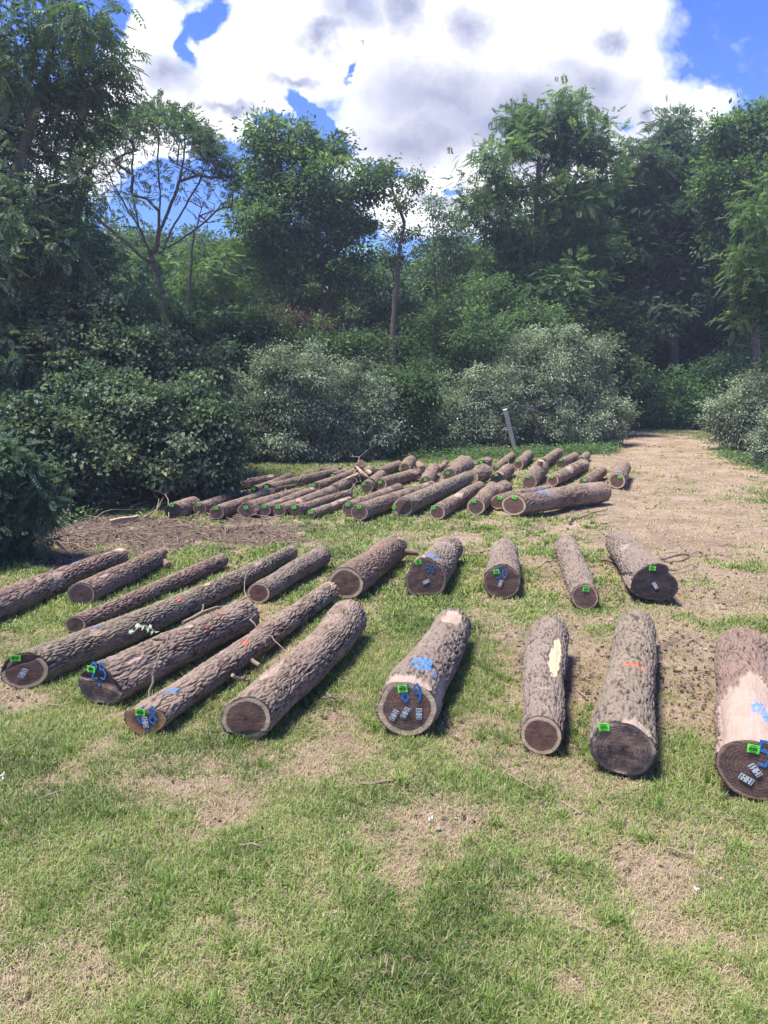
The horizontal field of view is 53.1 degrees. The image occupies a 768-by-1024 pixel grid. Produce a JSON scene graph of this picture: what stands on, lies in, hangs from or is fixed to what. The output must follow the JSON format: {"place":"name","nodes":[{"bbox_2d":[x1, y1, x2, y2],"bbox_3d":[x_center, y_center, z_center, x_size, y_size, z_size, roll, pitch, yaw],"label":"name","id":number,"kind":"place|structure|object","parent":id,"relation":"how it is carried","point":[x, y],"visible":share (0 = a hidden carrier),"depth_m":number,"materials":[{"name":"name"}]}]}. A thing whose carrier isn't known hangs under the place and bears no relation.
{"place":"outdoors","nodes":[
{"label":"outdoors","id":0,"kind":"place"},
{"bbox_2d":[0,418,767,1023],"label":"ground","id":1,"kind":"structure","parent":0,"point":[662,514],"depth_m":7.48,"materials":[{"name":"soil"}]},
{"bbox_2d":[0,425,77,564],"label":"edge bush","id":2,"kind":"object","parent":1,"relation":"on","point":[30,498],"visible":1,"depth_m":11.27,"materials":[{"name":"green plant"}]},
{"bbox_2d":[0,548,128,618],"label":"log","id":3,"kind":"object","parent":1,"relation":"on","point":[18,597],"visible":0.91,"depth_m":9.60,"materials":[{"name":"brown wood"}]},
{"bbox_2d":[0,386,135,515],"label":"vine thicket","id":4,"kind":"object","parent":1,"relation":"on","point":[88,463],"visible":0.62,"depth_m":15.34,"materials":[{"name":"green plant"}]},
{"bbox_2d":[0,0,151,404],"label":"walnut tree","id":5,"kind":"object","parent":1,"relation":"on","point":[50,242],"visible":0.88,"depth_m":19.29,"materials":[{"name":"green plant"}]},
{"bbox_2d":[67,546,171,604],"bbox_3d":[-3.444,0.830,10.260,0.397,0.346,2.183,2,10,9],"label":"log","id":6,"kind":"object","parent":1,"relation":"on","point":[95,587],"visible":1,"depth_m":9.90,"materials":[{"name":"brown wood"}]},
{"bbox_2d":[0,271,260,477],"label":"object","id":7,"kind":"object","parent":1,"relation":"on","point":[115,328],"visible":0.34,"depth_m":19.30,"materials":[{"name":"green plant"}]},
{"bbox_2d":[16,359,260,504],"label":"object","id":8,"kind":"object","parent":1,"relation":"on","point":[191,448],"visible":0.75,"depth_m":16.51,"materials":[{"name":"green plant"}]},
{"bbox_2d":[64,553,227,632],"bbox_3d":[-2.843,0.963,9.743,0.241,0.217,3.224,3,10,17],"label":"log","id":9,"kind":"object","parent":1,"relation":"on","point":[112,609],"visible":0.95,"depth_m":9.29,"materials":[{"name":"brown wood"}]},
{"bbox_2d":[42,88,255,376],"bbox_3d":[-8.002,-8.515,27.247,7.693,12.961,5.444,5,11,26],"label":"umbrella tree","id":10,"kind":"object","parent":1,"relation":"on","point":[176,119],"visible":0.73,"depth_m":25.94,"materials":[{"name":"green plant"}]},
{"bbox_2d":[0,545,297,688],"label":"log","id":11,"kind":"object","parent":1,"relation":"on","point":[38,665],"visible":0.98,"depth_m":7.68,"materials":[{"name":"brown wood"}]},
{"bbox_2d":[21,293,282,396],"bbox_3d":[-10.688,-5.347,29.680,14.449,6.761,5.569,0,10,0],"label":"undergrowth shrub","id":12,"kind":"object","parent":1,"relation":"on","point":[213,328],"visible":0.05,"depth_m":28.75,"materials":[{"name":"green plant"}]},
{"bbox_2d":[90,218,215,340],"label":"woodland tree","id":13,"kind":"object","parent":1,"relation":"on","point":[150,238],"visible":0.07,"depth_m":43.43,"materials":[{"name":"green plant"}]},
{"bbox_2d":[77,600,259,704],"bbox_3d":[-1.942,1.271,7.408,0.465,0.400,2.216,4,11,23],"label":"log","id":14,"kind":"object","parent":1,"relation":"on","point":[118,677],"visible":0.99,"depth_m":6.93,"materials":[{"name":"brown wood"}]},
{"bbox_2d":[181,569,251,623],"bbox_3d":[-1.838,0.970,9.150,0.327,0.241,1.791,2,10,13],"label":"stick","id":15,"kind":"object","parent":14,"relation":"on","point":[195,616],"visible":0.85,"depth_m":8.69,"materials":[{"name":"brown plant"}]},
{"bbox_2d":[164,496,200,517],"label":"log","id":16,"kind":"object","parent":1,"relation":"on","point":[179,508],"visible":0.91,"depth_m":15.22,"materials":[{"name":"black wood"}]},
{"bbox_2d":[121,230,266,328],"bbox_3d":[-8.530,-8.131,35.209,7.113,9.691,5.950,0,10,0],"label":"box elder","id":17,"kind":"object","parent":1,"relation":"on","point":[199,279],"visible":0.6,"depth_m":34.40,"materials":[{"name":"green plant"}]},
{"bbox_2d":[181,192,233,343],"bbox_3d":[-6.836,-7.081,29.462,1.880,9.575,2.351,2,10,12],"label":"dead tree","id":18,"kind":"object","parent":1,"relation":"on","point":[191,267],"visible":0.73,"depth_m":28.86,"materials":[{"name":"brown plant"}]},
{"bbox_2d":[193,490,238,514],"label":"log","id":19,"kind":"object","parent":1,"relation":"on","point":[203,507],"visible":0.77,"depth_m":15.88,"materials":[{"name":"brown wood"}]},
{"bbox_2d":[161,222,276,344],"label":"woodland tree","id":20,"kind":"object","parent":1,"relation":"on","point":[191,227],"visible":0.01,"depth_m":46.98,"materials":[{"name":"green plant"}]},
{"bbox_2d":[124,581,339,735],"bbox_3d":[-1.208,1.288,7.709,0.405,0.268,3.963,3,10,17],"label":"log","id":21,"kind":"object","parent":1,"relation":"on","point":[161,709],"visible":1,"depth_m":6.81,"materials":[{"name":"brown wood"}]},
{"bbox_2d":[179,236,295,379],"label":"woodland tree","id":22,"kind":"object","parent":1,"relation":"on","point":[247,293],"visible":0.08,"depth_m":45.42,"materials":[{"name":"green plant"}]},
{"bbox_2d":[209,488,275,518],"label":"log","id":23,"kind":"object","parent":1,"relation":"on","point":[222,510],"visible":0.74,"depth_m":15.58,"materials":[{"name":"brown wood"}]},
{"bbox_2d":[239,474,274,487],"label":"log","id":24,"kind":"object","parent":1,"relation":"on","point":[254,481],"visible":0.36,"depth_m":19.57,"materials":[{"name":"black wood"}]},
{"bbox_2d":[237,488,299,517],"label":"log","id":25,"kind":"object","parent":1,"relation":"on","point":[247,509],"visible":0.64,"depth_m":15.41,"materials":[{"name":"brown wood"}]},
{"bbox_2d":[259,486,315,515],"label":"log","id":26,"kind":"object","parent":1,"relation":"on","point":[267,508],"visible":0.66,"depth_m":16.13,"materials":[{"name":"brown wood"}]},
{"bbox_2d":[247,546,330,603],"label":"log","id":27,"kind":"object","parent":1,"relation":"on","point":[278,581],"visible":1,"depth_m":10.02,"materials":[{"name":"brown wood"}]},
{"bbox_2d":[172,299,406,397],"bbox_3d":[-3.535,-5.414,30.557,10.133,5.812,4.533,0,10,0],"label":"undergrowth shrub","id":28,"kind":"object","parent":1,"relation":"on","point":[349,349],"visible":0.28,"depth_m":29.74,"materials":[{"name":"green plant"}]},
{"bbox_2d":[211,335,368,462],"bbox_3d":[-3.810,-3.645,25.798,6.620,4.509,4.284,0,10,0],"label":"olive bush","id":29,"kind":"object","parent":1,"relation":"on","point":[278,429],"visible":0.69,"depth_m":25.18,"materials":[{"name":"green plant"}]},
{"bbox_2d":[221,599,367,740],"bbox_3d":[-0.687,1.340,6.994,0.469,0.422,2.631,3,10,15],"label":"log","id":30,"kind":"object","parent":1,"relation":"on","point":[262,704],"visible":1,"depth_m":6.39,"materials":[{"name":"brown wood"}]},
{"bbox_2d":[262,468,338,491],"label":"log","id":31,"kind":"object","parent":1,"relation":"on","point":[313,477],"visible":0.77,"depth_m":19.83,"materials":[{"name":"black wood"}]},
{"bbox_2d":[273,486,337,516],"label":"log","id":32,"kind":"object","parent":1,"relation":"on","point":[283,509],"visible":0.63,"depth_m":16.14,"materials":[{"name":"brown wood"}]},
{"bbox_2d":[258,300,353,439],"bbox_3d":[-3.439,-5.859,32.301,4.429,6.097,3.624,0,10,0],"label":"undergrowth shrub","id":33,"kind":"object","parent":1,"relation":"on","point":[305,316],"visible":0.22,"depth_m":31.77,"materials":[{"name":"green plant"}]},
{"bbox_2d":[258,241,375,402],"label":"woodland tree","id":34,"kind":"object","parent":1,"relation":"on","point":[351,315],"visible":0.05,"depth_m":46.18,"materials":[{"name":"green plant"}]},
{"bbox_2d":[290,484,355,515],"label":"log","id":35,"kind":"object","parent":1,"relation":"on","point":[300,509],"visible":0.85,"depth_m":16.18,"materials":[{"name":"brown wood"}]},
{"bbox_2d":[306,496,352,517],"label":"log","id":36,"kind":"object","parent":1,"relation":"on","point":[323,509],"visible":0.86,"depth_m":15.66,"materials":[{"name":"brown wood"}]},
{"bbox_2d":[311,469,361,489],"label":"log","id":37,"kind":"object","parent":1,"relation":"on","point":[324,483],"visible":0.62,"depth_m":19.63,"materials":[{"name":"brown wood"}]},
{"bbox_2d":[330,465,374,491],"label":"log","id":38,"kind":"object","parent":1,"relation":"on","point":[343,484],"visible":0.54,"depth_m":19.24,"materials":[{"name":"brown wood"}]},
{"bbox_2d":[294,349,416,461],"bbox_3d":[-1.286,-3.616,26.390,4.238,3.956,3.672,-4,11,-22],"label":"olive bush","id":39,"kind":"object","parent":1,"relation":"on","point":[371,418],"visible":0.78,"depth_m":25.92,"materials":[{"name":"green plant"}]},
{"bbox_2d":[311,237,408,373],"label":"woodland tree","id":40,"kind":"object","parent":1,"relation":"on","point":[366,248],"visible":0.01,"depth_m":50.53,"materials":[{"name":"green plant"}]},
{"bbox_2d":[328,534,417,598],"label":"log","id":41,"kind":"object","parent":1,"relation":"on","point":[358,575],"visible":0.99,"depth_m":9.93,"materials":[{"name":"brown wood"}]},
{"bbox_2d":[342,483,403,515],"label":"log","id":42,"kind":"object","parent":1,"relation":"on","point":[347,506],"visible":0.53,"depth_m":16.36,"materials":[{"name":"brown wood"}]},
{"bbox_2d":[361,470,385,492],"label":"log","id":43,"kind":"object","parent":1,"relation":"on","point":[368,485],"visible":0.82,"depth_m":18.66,"materials":[{"name":"brown wood"}]},
{"bbox_2d":[45,554,720,795],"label":"bark crumbs","id":44,"kind":"object","parent":1,"relation":"on","point":[564,743],"visible":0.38,"depth_m":6.77,"materials":[{"name":"brown wood"}]},
{"bbox_2d":[0,427,767,1023],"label":"grass","id":45,"kind":"structure","parent":1,"relation":"on","point":[438,989],"depth_m":4.43,"materials":[{"name":"green plant"}]},
{"bbox_2d":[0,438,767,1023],"bbox_3d":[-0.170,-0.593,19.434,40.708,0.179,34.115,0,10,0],"label":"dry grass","id":46,"kind":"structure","parent":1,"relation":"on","point":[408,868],"depth_m":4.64,"materials":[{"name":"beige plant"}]},
{"bbox_2d":[0,442,767,1021],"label":"leaf litter","id":47,"kind":"object","parent":1,"relation":"on","point":[396,644],"visible":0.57,"depth_m":7.28,"materials":[{"name":"brown plant"}]},
{"bbox_2d":[373,460,401,474],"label":"log","id":48,"kind":"object","parent":1,"relation":"on","point":[392,467],"visible":0.62,"depth_m":22.21,"materials":[{"name":"brown wood"}]},
{"bbox_2d":[350,481,435,519],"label":"log","id":49,"kind":"object","parent":1,"relation":"on","point":[367,509],"visible":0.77,"depth_m":15.52,"materials":[{"name":"brown wood"}]},
{"bbox_2d":[375,468,421,489],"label":"log","id":50,"kind":"object","parent":1,"relation":"on","point":[403,477],"visible":0.87,"depth_m":19.80,"materials":[{"name":"brown wood"}]},
{"bbox_2d":[365,157,436,373],"bbox_3d":[0.715,-8.835,33.142,2.640,11.794,2.911,-6,11,-31],"label":"tree","id":51,"kind":"object","parent":1,"relation":"on","point":[395,261],"visible":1,"depth_m":32.33,"materials":[{"name":"green plant"}]},
{"bbox_2d":[326,321,479,405],"bbox_3d":[0.995,-6.115,36.569,7.877,5.806,4.710,0,10,0],"label":"undergrowth shrub","id":52,"kind":"object","parent":1,"relation":"on","point":[404,350],"visible":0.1,"depth_m":35.50,"materials":[{"name":"green plant"}]},
{"bbox_2d":[366,356,458,453],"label":"willow bush","id":53,"kind":"object","parent":1,"relation":"on","point":[420,406],"visible":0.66,"depth_m":27.11,"materials":[{"name":"green plant"}]},
{"bbox_2d":[396,241,445,334],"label":"woodland tree","id":54,"kind":"object","parent":1,"relation":"on","point":[425,291],"visible":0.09,"depth_m":51.12,"materials":[{"name":"green plant"}]},
{"bbox_2d":[376,608,471,736],"bbox_3d":[0.438,1.323,6.902,0.492,0.475,2.269,2,10,14],"label":"log","id":55,"kind":"object","parent":1,"relation":"on","point":[418,680],"visible":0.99,"depth_m":6.02,"materials":[{"name":"brown wood"}]},
{"bbox_2d":[419,463,438,483],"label":"log","id":56,"kind":"object","parent":1,"relation":"on","point":[429,473],"visible":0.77,"depth_m":19.79,"materials":[{"name":"brown wood"}]},
{"bbox_2d":[392,471,473,516],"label":"log","id":57,"kind":"object","parent":1,"relation":"on","point":[412,503],"visible":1,"depth_m":16.53,"materials":[{"name":"brown wood"}]},
{"bbox_2d":[404,535,462,595],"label":"log","id":58,"kind":"object","parent":1,"relation":"on","point":[431,570],"visible":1,"depth_m":9.70,"materials":[{"name":"brown wood"}]},
{"bbox_2d":[401,233,512,381],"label":"woodland tree","id":59,"kind":"object","parent":1,"relation":"on","point":[446,290],"visible":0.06,"depth_m":46.86,"materials":[{"name":"green plant"}]},
{"bbox_2d":[429,481,484,519],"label":"log","id":60,"kind":"object","parent":1,"relation":"on","point":[440,510],"visible":0.97,"depth_m":15.90,"materials":[{"name":"brown wood"}]},
{"bbox_2d":[442,456,473,478],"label":"log","id":61,"kind":"object","parent":1,"relation":"on","point":[463,464],"visible":0.76,"depth_m":21.15,"materials":[{"name":"brown wood"}]},
{"bbox_2d":[420,357,541,447],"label":"olive bush","id":62,"kind":"object","parent":1,"relation":"on","point":[477,419],"visible":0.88,"depth_m":30.20,"materials":[{"name":"green plant"}]},
{"bbox_2d":[469,463,492,483],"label":"log","id":63,"kind":"object","parent":1,"relation":"on","point":[485,474],"visible":0.66,"depth_m":20.37,"materials":[{"name":"brown wood"}]},
{"bbox_2d":[467,481,497,515],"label":"log","id":64,"kind":"object","parent":1,"relation":"on","point":[479,503],"visible":0.91,"depth_m":15.65,"materials":[{"name":"brown wood"}]},
{"bbox_2d":[391,266,583,442],"bbox_3d":[4.480,-6.983,33.852,7.407,7.892,7.079,-9,13,-43],"label":"box elder","id":65,"kind":"object","parent":1,"relation":"on","point":[476,310],"visible":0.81,"depth_m":33.25,"materials":[{"name":"green plant"}]},
{"bbox_2d":[483,538,520,599],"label":"log","id":66,"kind":"object","parent":1,"relation":"on","point":[502,574],"visible":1,"depth_m":9.57,"materials":[{"name":"brown wood"}]},
{"bbox_2d":[491,463,514,482],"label":"log","id":67,"kind":"object","parent":1,"relation":"on","point":[503,472],"visible":0.87,"depth_m":20.25,"materials":[{"name":"brown wood"}]},
{"bbox_2d":[347,292,659,431],"bbox_3d":[5.345,-6.974,37.614,15.456,7.730,5.897,0,10,0],"label":"undergrowth shrub","id":68,"kind":"object","parent":1,"relation":"on","point":[634,379],"visible":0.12,"depth_m":36.46,"materials":[{"name":"green plant"}]},
{"bbox_2d":[491,490,521,509],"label":"log","id":69,"kind":"object","parent":1,"relation":"on","point":[496,501],"visible":0.58,"depth_m":16.23,"materials":[{"name":"brown wood"}]},
{"bbox_2d":[513,450,533,469],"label":"log","id":70,"kind":"object","parent":1,"relation":"on","point":[523,459],"visible":0.99,"depth_m":23.90,"materials":[{"name":"brown wood"}]},
{"bbox_2d":[522,459,548,487],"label":"log","id":71,"kind":"object","parent":1,"relation":"on","point":[536,473],"visible":0.98,"depth_m":19.82,"materials":[{"name":"brown wood"}]},
{"bbox_2d":[520,616,568,755],"bbox_3d":[1.386,1.397,6.637,0.410,0.419,2.218,2,10,13],"label":"log","id":72,"kind":"object","parent":1,"relation":"on","point":[545,663],"visible":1,"depth_m":6.16,"materials":[{"name":"brown wood"}]},
{"bbox_2d":[541,448,562,465],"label":"log","id":73,"kind":"object","parent":1,"relation":"on","point":[551,457],"visible":0.83,"depth_m":25.11,"materials":[{"name":"brown wood"}]},
{"bbox_2d":[502,481,611,515],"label":"log","id":74,"kind":"object","parent":1,"relation":"on","point":[580,494],"visible":0.99,"depth_m":15.99,"materials":[{"name":"brown wood"}]},
{"bbox_2d":[483,322,642,446],"bbox_3d":[7.565,-5.201,32.267,7.112,5.501,5.637,0,10,0],"label":"olive bush","id":75,"kind":"object","parent":1,"relation":"on","point":[564,398],"visible":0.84,"depth_m":31.52,"materials":[{"name":"green plant"}]},
{"bbox_2d":[546,459,589,485],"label":"log","id":76,"kind":"object","parent":1,"relation":"on","point":[569,471],"visible":0.98,"depth_m":20.88,"materials":[{"name":"brown wood"}]},
{"bbox_2d":[556,452,579,466],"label":"log","id":77,"kind":"object","parent":1,"relation":"on","point":[567,459],"visible":0.93,"depth_m":24.32,"materials":[{"name":"brown wood"}]},
{"bbox_2d":[554,535,598,610],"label":"log","id":78,"kind":"object","parent":1,"relation":"on","point":[578,577],"visible":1,"depth_m":9.71,"materials":[{"name":"brown wood"}]},
{"bbox_2d":[579,466,606,483],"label":"log","id":79,"kind":"object","parent":1,"relation":"on","point":[599,473],"visible":0.81,"depth_m":20.16,"materials":[{"name":"brown wood"}]},
{"bbox_2d":[509,173,687,394],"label":"woodland tree","id":80,"kind":"object","parent":1,"relation":"on","point":[602,306],"visible":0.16,"depth_m":43.73,"materials":[{"name":"green plant"}]},
{"bbox_2d":[527,173,707,395],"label":"woodland tree","id":81,"kind":"object","parent":1,"relation":"on","point":[680,354],"visible":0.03,"depth_m":47.16,"materials":[{"name":"green plant"}]},
{"bbox_2d":[608,460,630,488],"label":"log","id":82,"kind":"object","parent":1,"relation":"on","point":[618,476],"visible":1,"depth_m":19.40,"materials":[{"name":"brown wood"}]},
{"bbox_2d":[579,302,664,428],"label":"undergrowth shrub","id":83,"kind":"object","parent":1,"relation":"on","point":[638,345],"visible":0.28,"depth_m":42.47,"materials":[{"name":"green plant"}]},
{"bbox_2d":[588,609,657,776],"bbox_3d":[2.112,1.399,6.611,0.473,0.437,2.927,3,10,19],"label":"log","id":84,"kind":"object","parent":1,"relation":"on","point":[623,736],"visible":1,"depth_m":5.60,"materials":[{"name":"brown wood"}]},
{"bbox_2d":[605,529,678,601],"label":"log","id":85,"kind":"object","parent":1,"relation":"on","point":[645,572],"visible":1,"depth_m":9.49,"materials":[{"name":"brown wood"}]},
{"bbox_2d":[563,94,739,425],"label":"locust tree","id":86,"kind":"object","parent":1,"relation":"on","point":[667,153],"visible":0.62,"depth_m":42.87,"materials":[{"name":"green plant"}]},
{"bbox_2d":[610,169,767,394],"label":"woodland tree","id":87,"kind":"object","parent":1,"relation":"on","point":[695,294],"visible":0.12,"depth_m":44.09,"materials":[{"name":"green plant"}]},
{"bbox_2d":[645,286,747,375],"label":"oak tree","id":88,"kind":"object","parent":1,"relation":"on","point":[711,341],"visible":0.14,"depth_m":48.15,"materials":[{"name":"green plant"}]},
{"bbox_2d":[635,333,767,429],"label":"undergrowth shrub","id":89,"kind":"object","parent":1,"relation":"on","point":[670,406],"visible":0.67,"depth_m":42.43,"materials":[{"name":"green plant"}]},
{"bbox_2d":[658,93,767,400],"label":"maple tree","id":90,"kind":"object","parent":1,"relation":"on","point":[738,134],"visible":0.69,"depth_m":39.05,"materials":[{"name":"green plant"}]},
{"bbox_2d":[673,139,767,393],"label":"woodland tree","id":91,"kind":"object","parent":1,"relation":"on","point":[709,351],"visible":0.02,"depth_m":46.19,"materials":[{"name":"green plant"}]},
{"bbox_2d":[687,355,767,450],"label":"olive bush","id":92,"kind":"object","parent":1,"relation":"on","point":[731,425],"visible":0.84,"depth_m":29.39,"materials":[{"name":"green plant"}]},
{"bbox_2d":[699,170,767,398],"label":"hickory tree","id":93,"kind":"object","parent":1,"relation":"on","point":[759,285],"visible":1,"depth_m":25.79,"materials":[{"name":"green plant"}]},
{"bbox_2d":[713,626,767,801],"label":"log","id":94,"kind":"object","parent":1,"relation":"on","point":[740,764],"visible":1,"depth_m":5.44,"materials":[{"name":"brown wood"}]},
{"bbox_2d":[738,400,767,465],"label":"olive bush","id":95,"kind":"object","parent":1,"relation":"on","point":[760,447],"visible":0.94,"depth_m":23.82,"materials":[{"name":"green plant"}]},
{"bbox_2d":[0,0,767,264],"label":"sky","id":96,"kind":"structure","parent":0,"point":[413,79],"materials":[{"name":"white"}]},
{"label":"ground","id":97,"kind":"structure","parent":0,"visible":0},
{"bbox_2d":[14,163,192,347],"bbox_3d":[-8.352,-5.634,23.294,5.621,8.843,6.866,0,10,0],"label":"walnut tree","id":98,"kind":"object","parent":97,"relation":"on","point":[80,205],"visible":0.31,"depth_m":22.33,"materials":[{"name":"green plant"}]},
{"bbox_2d":[63,201,156,246],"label":"woodland tree","id":99,"kind":"object","parent":97,"relation":"on","point":[114,225],"visible":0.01,"depth_m":52.45,"materials":[{"name":"green plant"}]},
{"bbox_2d":[204,100,413,413],"bbox_3d":[-3.459,-11.289,36.949,10.236,15.340,8.167,0,10,0],"label":"ash tree","id":100,"kind":"object","parent":97,"relation":"on","point":[323,198],"visible":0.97,"depth_m":35.66,"materials":[{"name":"green plant"}]},
{"bbox_2d":[310,262,434,386],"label":"woodland tree","id":101,"kind":"object","parent":97,"relation":"on","point":[404,285],"visible":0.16,"depth_m":46.17,"materials":[{"name":"green plant"}]},
{"bbox_2d":[23,485,767,852],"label":"twig litter","id":102,"kind":"object","parent":97,"relation":"on","point":[145,531],"visible":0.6,"depth_m":13.38,"materials":[{"name":"brown plant"}]},
{"bbox_2d":[36,439,767,526],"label":"weeds","id":103,"kind":"object","parent":97,"relation":"on","point":[539,450],"visible":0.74,"depth_m":26.88,"materials":[{"name":"green plant"}]},
{"bbox_2d":[398,187,481,304],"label":"young tree","id":104,"kind":"object","parent":97,"relation":"on","point":[449,240],"visible":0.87,"depth_m":43.53,"materials":[{"name":"green plant"}]},
{"bbox_2d":[445,229,598,376],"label":"woodland tree","id":105,"kind":"object","parent":97,"relation":"on","point":[492,314],"visible":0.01,"depth_m":46.59,"materials":[{"name":"green plant"}]},
{"bbox_2d":[433,73,649,325],"bbox_3d":[7.896,-12.675,38.791,10.878,17.473,8.732,0,10,0],"label":"walnut tree","id":106,"kind":"object","parent":97,"relation":"on","point":[526,138],"visible":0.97,"depth_m":37.33,"materials":[{"name":"green plant"}]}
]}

